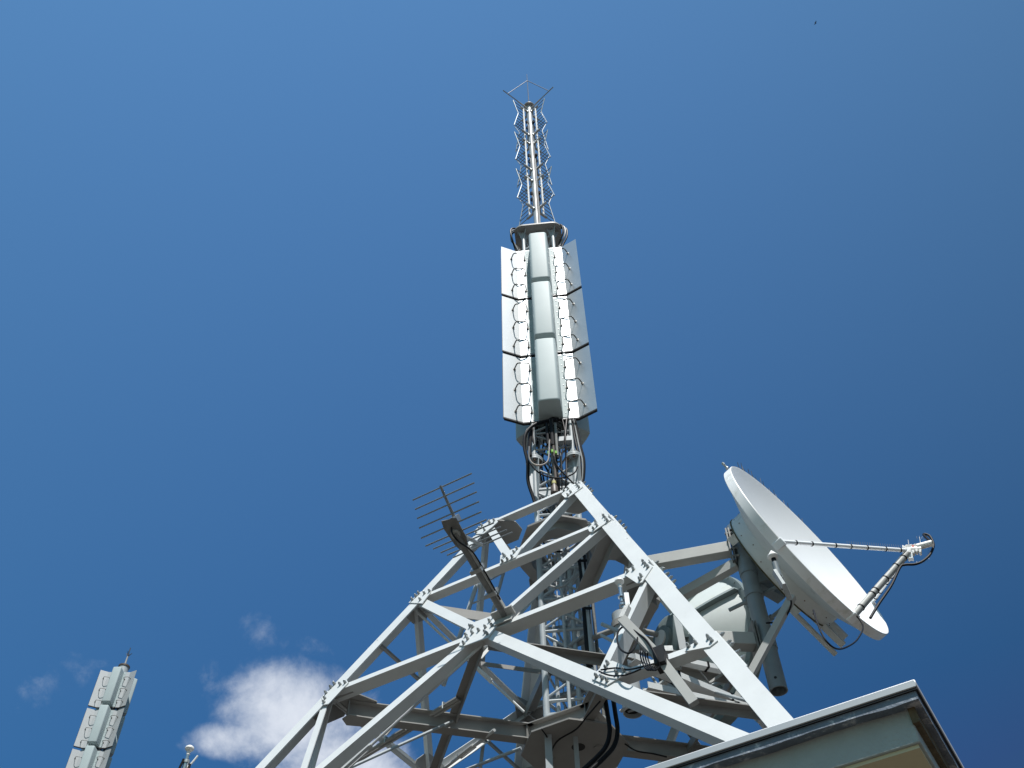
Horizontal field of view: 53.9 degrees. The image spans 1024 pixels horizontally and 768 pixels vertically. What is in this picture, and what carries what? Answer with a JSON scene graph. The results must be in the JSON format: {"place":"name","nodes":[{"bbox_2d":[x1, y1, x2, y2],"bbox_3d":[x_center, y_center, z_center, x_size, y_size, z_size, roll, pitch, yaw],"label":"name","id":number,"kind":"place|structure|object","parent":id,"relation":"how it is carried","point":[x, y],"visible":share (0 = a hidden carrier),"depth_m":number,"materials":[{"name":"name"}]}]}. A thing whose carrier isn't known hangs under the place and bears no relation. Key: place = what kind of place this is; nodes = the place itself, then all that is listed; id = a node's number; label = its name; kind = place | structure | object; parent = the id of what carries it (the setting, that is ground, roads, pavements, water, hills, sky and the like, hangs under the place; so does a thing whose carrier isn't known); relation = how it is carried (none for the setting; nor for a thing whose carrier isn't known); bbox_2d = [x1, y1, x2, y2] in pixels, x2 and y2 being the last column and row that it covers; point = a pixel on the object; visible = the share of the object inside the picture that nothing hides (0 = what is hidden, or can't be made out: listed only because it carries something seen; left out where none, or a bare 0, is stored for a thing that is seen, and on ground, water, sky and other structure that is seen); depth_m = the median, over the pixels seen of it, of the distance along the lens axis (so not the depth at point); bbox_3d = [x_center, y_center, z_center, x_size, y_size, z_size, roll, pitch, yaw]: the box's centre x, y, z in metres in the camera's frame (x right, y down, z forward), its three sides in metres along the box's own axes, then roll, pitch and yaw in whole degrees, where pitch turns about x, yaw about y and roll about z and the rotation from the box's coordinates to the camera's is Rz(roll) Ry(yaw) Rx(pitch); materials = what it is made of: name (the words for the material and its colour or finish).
{"place":"outdoors","nodes":[
{"label":"outdoors","id":0,"kind":"place"},
{"bbox_2d":[0,0,1023,767],"label":"sky","id":1,"kind":"structure","parent":0,"point":[251,297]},
{"label":"ground","id":2,"kind":"structure","parent":0,"visible":0},
{"bbox_2d":[97,648,131,750],"bbox_3d":[-15.210,19.127,30.127,0.450,27.109,0.450,-1,-51,0],"label":"panel mast","id":3,"kind":"object","parent":2,"relation":"on","point":[125,667],"visible":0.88,"depth_m":39.85,"materials":[{"name":"grey metal"}]},
{"bbox_2d":[66,746,110,767],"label":"panel antenna","id":4,"kind":"object","parent":3,"relation":"attached to","point":[90,757],"visible":1,"depth_m":36.46,"materials":[{"name":"metal"}]},
{"bbox_2d":[73,705,123,748],"bbox_3d":[-15.357,12.742,37.457,1.401,1.603,0.449,-1,-51,0],"label":"panel antenna","id":5,"kind":"object","parent":3,"relation":"attached to","point":[98,729],"visible":1,"depth_m":37.42,"materials":[{"name":"metal"}]},
{"bbox_2d":[105,757,111,767],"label":"panel antenna","id":6,"kind":"object","parent":3,"relation":"attached to","point":[108,762],"visible":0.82,"depth_m":36.93,"materials":[{"name":"metal"}]},
{"bbox_2d":[88,667,136,708],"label":"panel antenna","id":7,"kind":"object","parent":3,"relation":"attached to","point":[112,689],"visible":0.98,"depth_m":38.75,"materials":[{"name":"metal"}]},
{"bbox_2d":[102,716,124,756],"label":"panel antenna","id":8,"kind":"object","parent":3,"relation":"attached to","point":[113,748],"visible":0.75,"depth_m":37.69,"materials":[{"name":"metal"}]},
{"bbox_2d":[116,678,136,716],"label":"panel antenna","id":9,"kind":"object","parent":3,"relation":"attached to","point":[126,707],"visible":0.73,"depth_m":39.02,"materials":[{"name":"metal"}]},
{"bbox_2d":[646,680,963,767],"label":"roof edge","id":10,"kind":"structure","parent":2,"relation":"on","point":[897,726],"depth_m":4.25,"materials":[{"name":"metal"}]},
{"bbox_2d":[179,745,198,767],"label":"gps antenna","id":11,"kind":"object","parent":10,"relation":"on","point":[185,762],"visible":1,"depth_m":9.81,"materials":[{"name":"white plastic"}]},
{"bbox_2d":[255,481,792,767],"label":"lattice tower","id":12,"kind":"structure","parent":10,"relation":"on","point":[604,538],"depth_m":10.64,"materials":[{"name":"white metal"}]},
{"bbox_2d":[344,696,461,764],"bbox_3d":[-1.306,3.916,11.152,2.052,0.085,0.116,-37,-60,25],"label":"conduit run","id":13,"kind":"object","parent":12,"relation":"attached to","point":[435,712],"visible":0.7,"depth_m":11.08,"materials":[{"name":"grey paint"}]},
{"bbox_2d":[412,473,515,625],"bbox_3d":[-0.393,1.716,10.112,0.720,0.927,1.264,-26,-55,18],"label":"antenna","id":14,"kind":"object","parent":12,"relation":"attached to","point":[502,613],"visible":0.98,"depth_m":10.06,"materials":[{"name":"metal"}]},
{"bbox_2d":[451,527,500,599],"bbox_3d":[-0.342,1.778,10.002,0.063,0.361,0.848,-29,-56,20],"label":"coaxial cable","id":15,"kind":"object","parent":14,"relation":"attached to","point":[458,541],"visible":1,"depth_m":10.01,"materials":[{"name":"black rubber"}]},
{"bbox_2d":[441,573,504,686],"bbox_3d":[-0.451,2.956,12.615,0.798,1.873,0.158,2,-52,-3],"label":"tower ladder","id":16,"kind":"object","parent":12,"relation":"attached to","point":[469,606],"visible":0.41,"depth_m":12.82,"materials":[{"name":"grey metal"}]},
{"bbox_2d":[514,222,605,717],"bbox_3d":[0.601,0.544,15.408,0.930,10.756,0.796,-1,-51,0],"label":"tubular lattice mast","id":17,"kind":"object","parent":12,"relation":"on","point":[552,230],"visible":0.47,"depth_m":12.89,"materials":[{"name":"metal"}]},
{"bbox_2d":[510,228,521,250],"bbox_3d":[0.115,-2.563,19.047,0.372,1.323,0.148,18,-54,-15],"label":"cable bundle","id":18,"kind":"object","parent":17,"relation":"hanging from","point":[515,246],"visible":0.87,"depth_m":19.12,"materials":[{"name":"black rubber"}]},
{"bbox_2d":[527,428,532,456],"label":"coaxial cable","id":19,"kind":"object","parent":17,"relation":"attached to","point":[530,433],"visible":0.87,"depth_m":14.52,"materials":[{"name":"black rubber"}]},
{"bbox_2d":[524,102,537,222],"bbox_3d":[0.465,-4.786,22.004,0.300,6.234,0.300,-1,-51,0],"label":"antenna pole","id":20,"kind":"object","parent":17,"relation":"on","point":[528,105],"visible":0.42,"depth_m":22.37,"materials":[{"name":"grey metal"}]},
{"bbox_2d":[503,80,552,108],"bbox_3d":[0.372,-7.527,24.996,1.214,2.255,0.577,-1,-51,0],"label":"lightning rod","id":21,"kind":"object","parent":20,"relation":"attached to","point":[527,81],"visible":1,"depth_m":24.21,"materials":[{"name":"metal"}]},
{"bbox_2d":[513,98,548,151],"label":"batwing antenna","id":22,"kind":"object","parent":20,"relation":"attached to","point":[535,117],"visible":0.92,"depth_m":23.54,"materials":[{"name":"metal"}]},
{"bbox_2d":[514,129,551,187],"bbox_3d":[0.459,-4.994,22.265,0.772,1.373,0.685,-3,-51,2],"label":"batwing antenna","id":23,"kind":"object","parent":20,"relation":"attached to","point":[529,167],"visible":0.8,"depth_m":22.16,"materials":[{"name":"metal"}]},
{"bbox_2d":[515,166,554,224],"bbox_3d":[0.487,-3.896,20.889,0.772,1.293,0.685,-3,-51,2],"label":"batwing antenna","id":24,"kind":"object","parent":20,"relation":"attached to","point":[541,187],"visible":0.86,"depth_m":20.79,"materials":[{"name":"metal"}]},
{"bbox_2d":[532,135,538,222],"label":"coaxial cable","id":25,"kind":"object","parent":20,"relation":"attached to","point":[535,178],"visible":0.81,"depth_m":21.27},
{"bbox_2d":[535,159,540,222],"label":"coaxial cable","id":26,"kind":"object","parent":20,"relation":"attached to","point":[537,193],"visible":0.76,"depth_m":20.80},
{"bbox_2d":[516,424,550,450],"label":"panel antenna","id":27,"kind":"object","parent":17,"relation":"attached to","point":[520,430],"visible":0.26,"depth_m":15.31,"materials":[{"name":"white metal"}]},
{"bbox_2d":[523,417,558,502],"bbox_3d":[0.434,1.040,14.264,0.554,1.835,0.172,-1,-51,0],"label":"coaxial cable","id":28,"kind":"object","parent":17,"relation":"attached to","point":[529,428],"visible":0.9,"depth_m":14.26,"materials":[{"name":"black rubber"}]},
{"bbox_2d":[501,232,581,300],"bbox_3d":[0.500,-2.140,18.128,1.400,1.603,0.466,-1,-51,0],"label":"panel antenna","id":29,"kind":"object","parent":17,"relation":"attached to","point":[539,260],"visible":0.99,"depth_m":18.08,"materials":[{"name":"white metal"}]},
{"bbox_2d":[501,281,588,357],"bbox_3d":[0.526,-1.105,16.831,1.400,1.603,0.466,-1,-51,0],"label":"panel antenna","id":30,"kind":"object","parent":17,"relation":"attached to","point":[541,314],"visible":0.99,"depth_m":16.78,"materials":[{"name":"white metal"}]},
{"bbox_2d":[502,338,596,425],"bbox_3d":[0.552,-0.070,15.534,1.400,1.603,0.466,-1,-51,0],"label":"panel antenna","id":31,"kind":"object","parent":17,"relation":"attached to","point":[547,381],"visible":1,"depth_m":15.46,"materials":[{"name":"white metal"}]},
{"bbox_2d":[545,418,558,494],"bbox_3d":[0.582,1.006,14.236,0.165,1.572,0.110,-1,-51,0],"label":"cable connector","id":32,"kind":"object","parent":17,"relation":"hanging from","point":[553,451],"visible":0.88,"depth_m":14.39,"materials":[{"name":"metal"}]},
{"bbox_2d":[528,439,549,465],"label":"coaxial cable","id":33,"kind":"object","parent":32,"relation":"hanging from","point":[532,463],"visible":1,"depth_m":14.10,"materials":[{"name":"rubber"}]},
{"bbox_2d":[553,455,574,483],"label":"coaxial cable","id":34,"kind":"object","parent":32,"relation":"attached to","point":[568,478],"visible":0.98,"depth_m":13.89,"materials":[{"name":"black rubber"}]},
{"bbox_2d":[529,462,577,478],"bbox_3d":[0.585,1.200,13.978,0.703,0.354,0.070,3,-52,-4],"label":"coaxial cable","id":35,"kind":"object","parent":17,"relation":"attached to","point":[550,476],"visible":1,"depth_m":13.89,"materials":[{"name":"black rubber"}]},
{"bbox_2d":[532,417,575,518],"bbox_3d":[0.597,1.189,14.470,0.634,2.655,0.703,37,-61,-26],"label":"neck cable bundle","id":36,"kind":"object","parent":17,"relation":"attached to","point":[565,428],"visible":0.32,"depth_m":14.59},
{"bbox_2d":[550,547,566,555],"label":"coaxial cable","id":37,"kind":"object","parent":17,"relation":"attached to","point":[562,553],"visible":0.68,"depth_m":12.95,"materials":[{"name":"black rubber"}]},
{"bbox_2d":[556,224,567,246],"bbox_3d":[0.898,-2.630,19.010,0.362,1.323,0.139,-25,-55,18],"label":"cable bundle","id":38,"kind":"object","parent":17,"relation":"hanging from","point":[565,233],"visible":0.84,"depth_m":19.11,"materials":[{"name":"white plastic"}]},
{"bbox_2d":[549,566,576,588],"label":"coaxial cable","id":39,"kind":"object","parent":17,"relation":"attached to","point":[567,583],"visible":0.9,"depth_m":12.43,"materials":[{"name":"grey rubber"}]},
{"bbox_2d":[560,417,589,444],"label":"panel antenna","id":40,"kind":"object","parent":17,"relation":"attached to","point":[583,428],"visible":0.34,"depth_m":15.26,"materials":[{"name":"white metal"}]},
{"bbox_2d":[571,418,581,478],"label":"coaxial cable","id":41,"kind":"object","parent":17,"relation":"attached to","point":[574,435],"visible":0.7,"depth_m":14.55,"materials":[{"name":"grey rubber"}]},
{"bbox_2d":[573,418,582,480],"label":"coaxial cable","id":42,"kind":"object","parent":17,"relation":"attached to","point":[578,447],"visible":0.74,"depth_m":14.46,"materials":[{"name":"grey rubber"}]},
{"bbox_2d":[574,418,585,481],"bbox_3d":[0.960,1.086,14.311,0.087,1.776,0.192,21,-55,-17],"label":"coaxial cable","id":43,"kind":"object","parent":17,"relation":"attached to","point":[583,456],"visible":0.73,"depth_m":14.35,"materials":[{"name":"black rubber"}]},
{"bbox_2d":[552,701,600,751],"bbox_3d":[0.598,3.765,10.764,0.168,0.018,1.395,15,-53,-13],"label":"coaxial cable","id":44,"kind":"object","parent":12,"relation":"attached to","point":[588,714],"visible":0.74,"depth_m":10.67,"materials":[{"name":"black rubber"}]},
{"bbox_2d":[573,547,592,667],"bbox_3d":[0.873,2.630,12.098,0.160,1.792,0.098,-1,-51,0],"label":"feeder bundle","id":45,"kind":"object","parent":12,"relation":"attached to","point":[582,566],"visible":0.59,"depth_m":11.88,"materials":[{"name":"black rubber"}]},
{"bbox_2d":[582,700,619,767],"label":"feeder bundle","id":46,"kind":"object","parent":12,"relation":"attached to","point":[592,763],"visible":0.95,"depth_m":10.23,"materials":[{"name":"black rubber"}]},
{"bbox_2d":[560,609,658,718],"bbox_3d":[1.212,3.254,11.498,1.478,1.320,0.492,-8,-52,5],"label":"antenna post","id":47,"kind":"object","parent":12,"relation":"attached to","point":[607,632],"visible":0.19,"depth_m":11.75,"materials":[{"name":"grey metal"}]},
{"bbox_2d":[598,668,641,676],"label":"coaxial cable","id":48,"kind":"object","parent":12,"relation":"attached to","point":[620,675],"visible":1,"depth_m":7.94,"materials":[{"name":"black rubber"}]},
{"bbox_2d":[624,743,666,757],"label":"coaxial cable","id":49,"kind":"object","parent":12,"relation":"attached to","point":[645,752],"visible":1,"depth_m":11.04,"materials":[{"name":"black rubber"}]},
{"bbox_2d":[614,577,698,707],"bbox_3d":[1.140,2.039,8.108,0.625,1.580,0.273,-26,-55,18],"label":"panel antenna","id":50,"kind":"object","parent":12,"relation":"attached to","point":[627,624],"visible":1,"depth_m":7.85,"materials":[{"name":"plastic"}]},
{"bbox_2d":[616,627,637,653],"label":"coaxial cable","id":51,"kind":"object","parent":50,"relation":"attached to","point":[625,652],"visible":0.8,"depth_m":7.99,"materials":[{"name":"black rubber"}]},
{"bbox_2d":[600,663,653,670],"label":"coaxial cable","id":52,"kind":"object","parent":50,"relation":"attached to","point":[624,668],"visible":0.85,"depth_m":7.99,"materials":[{"name":"black rubber"}]},
{"bbox_2d":[640,647,652,670],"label":"coaxial cable","id":53,"kind":"object","parent":50,"relation":"attached to","point":[642,661],"visible":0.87,"depth_m":7.93,"materials":[{"name":"black rubber"}]},
{"bbox_2d":[633,629,660,666],"bbox_3d":[1.014,2.050,7.990,0.286,0.565,0.040,-29,-57,21],"label":"coaxial cable","id":54,"kind":"object","parent":50,"relation":"attached to","point":[650,646],"visible":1,"depth_m":7.88,"materials":[{"name":"black rubber"}]},
{"bbox_2d":[642,649,654,670],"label":"coaxial cable","id":55,"kind":"object","parent":50,"relation":"attached to","point":[644,660],"visible":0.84,"depth_m":7.91,"materials":[{"name":"black rubber"}]},
{"bbox_2d":[644,651,657,670],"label":"coaxial cable","id":56,"kind":"object","parent":50,"relation":"attached to","point":[656,667],"visible":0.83,"depth_m":7.81,"materials":[{"name":"black rubber"}]},
{"bbox_2d":[647,653,659,670],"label":"coaxial cable","id":57,"kind":"object","parent":50,"relation":"attached to","point":[650,664],"visible":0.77,"depth_m":7.73,"materials":[{"name":"black rubber"}]},
{"bbox_2d":[673,615,685,649],"bbox_3d":[1.694,2.497,10.150,0.070,0.405,0.046,-16,-53,11],"label":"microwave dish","id":58,"kind":"object","parent":12,"relation":"attached to","point":[680,634],"visible":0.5,"depth_m":10.12,"materials":[{"name":"white paint"}]},
{"bbox_2d":[600,597,760,723],"bbox_3d":[1.552,2.841,9.903,1.248,1.899,1.207,-1,-51,0],"label":"bracket frame","id":59,"kind":"object","parent":12,"relation":"attached to","point":[669,649],"visible":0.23,"depth_m":10.30,"materials":[{"name":"metal"}]},
{"bbox_2d":[627,653,746,703],"bbox_3d":[1.640,2.683,8.932,1.474,0.072,0.122,27,-57,-21],"label":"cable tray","id":60,"kind":"object","parent":12,"relation":"attached to","point":[697,685],"visible":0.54,"depth_m":8.88,"materials":[{"name":"white paint"}]},
{"bbox_2d":[680,660,721,673],"bbox_3d":[1.641,2.555,9.207,0.618,0.062,0.082,15,-53,-13],"label":"cable tray","id":61,"kind":"object","parent":12,"relation":"attached to","point":[704,666],"visible":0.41,"depth_m":9.21,"materials":[{"name":"white paint"}]},
{"bbox_2d":[642,681,760,720],"bbox_3d":[1.670,2.730,8.649,1.170,0.072,0.112,17,-54,-14],"label":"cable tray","id":62,"kind":"object","parent":12,"relation":"attached to","point":[654,687],"visible":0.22,"depth_m":8.53,"materials":[{"name":"white paint"}]},
{"bbox_2d":[697,669,710,684],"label":"coaxial cable","id":63,"kind":"object","parent":12,"relation":"attached to","point":[704,676],"visible":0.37,"depth_m":9.89,"materials":[{"name":"black rubber"}]},
{"bbox_2d":[652,576,761,724],"bbox_3d":[2.089,3.081,11.977,0.805,2.023,1.900,21,-55,-17],"label":"microwave dish","id":64,"kind":"object","parent":12,"relation":"attached to","point":[711,605],"visible":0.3,"depth_m":11.69,"materials":[{"name":"grey metal"}]},
{"bbox_2d":[648,524,795,696],"bbox_3d":[2.338,2.556,10.788,1.529,2.506,0.910,-20,-54,14],"label":"dish support frame","id":65,"kind":"object","parent":12,"relation":"attached to","point":[758,639],"visible":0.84,"depth_m":10.96,"materials":[{"name":"metal"}]},
{"bbox_2d":[721,462,932,655],"bbox_3d":[3.301,1.821,11.395,2.214,2.593,1.469,11,-52,-10],"label":"satellite dish","id":66,"kind":"object","parent":65,"relation":"attached to","point":[821,581],"visible":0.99,"depth_m":10.88,"materials":[{"name":"metal"}]},
{"bbox_2d":[812,609,863,649],"bbox_3d":[3.029,2.221,9.195,0.134,1.458,1.765,-30,-57,21],"label":"coaxial cable","id":67,"kind":"object","parent":66,"relation":"hanging from","point":[833,647],"visible":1,"depth_m":8.55,"materials":[{"name":"black rubber"}]},
{"bbox_2d":[869,533,934,618],"bbox_3d":[4.081,1.945,10.517,1.160,1.388,0.158,11,-52,-9],"label":"coaxial cable","id":68,"kind":"object","parent":66,"relation":"attached to","point":[925,535],"visible":0.99,"depth_m":10.64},
{"bbox_2d":[767,550,792,600],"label":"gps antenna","id":69,"kind":"object","parent":12,"relation":"attached to","point":[772,556],"visible":1,"depth_m":9.68,"materials":[{"name":"white plastic"}]},
{"bbox_2d":[766,600,791,623],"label":"coaxial cable","id":70,"kind":"object","parent":69,"relation":"attached to","point":[787,612],"visible":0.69,"depth_m":10.05,"materials":[{"name":"black rubber"}]}
]}

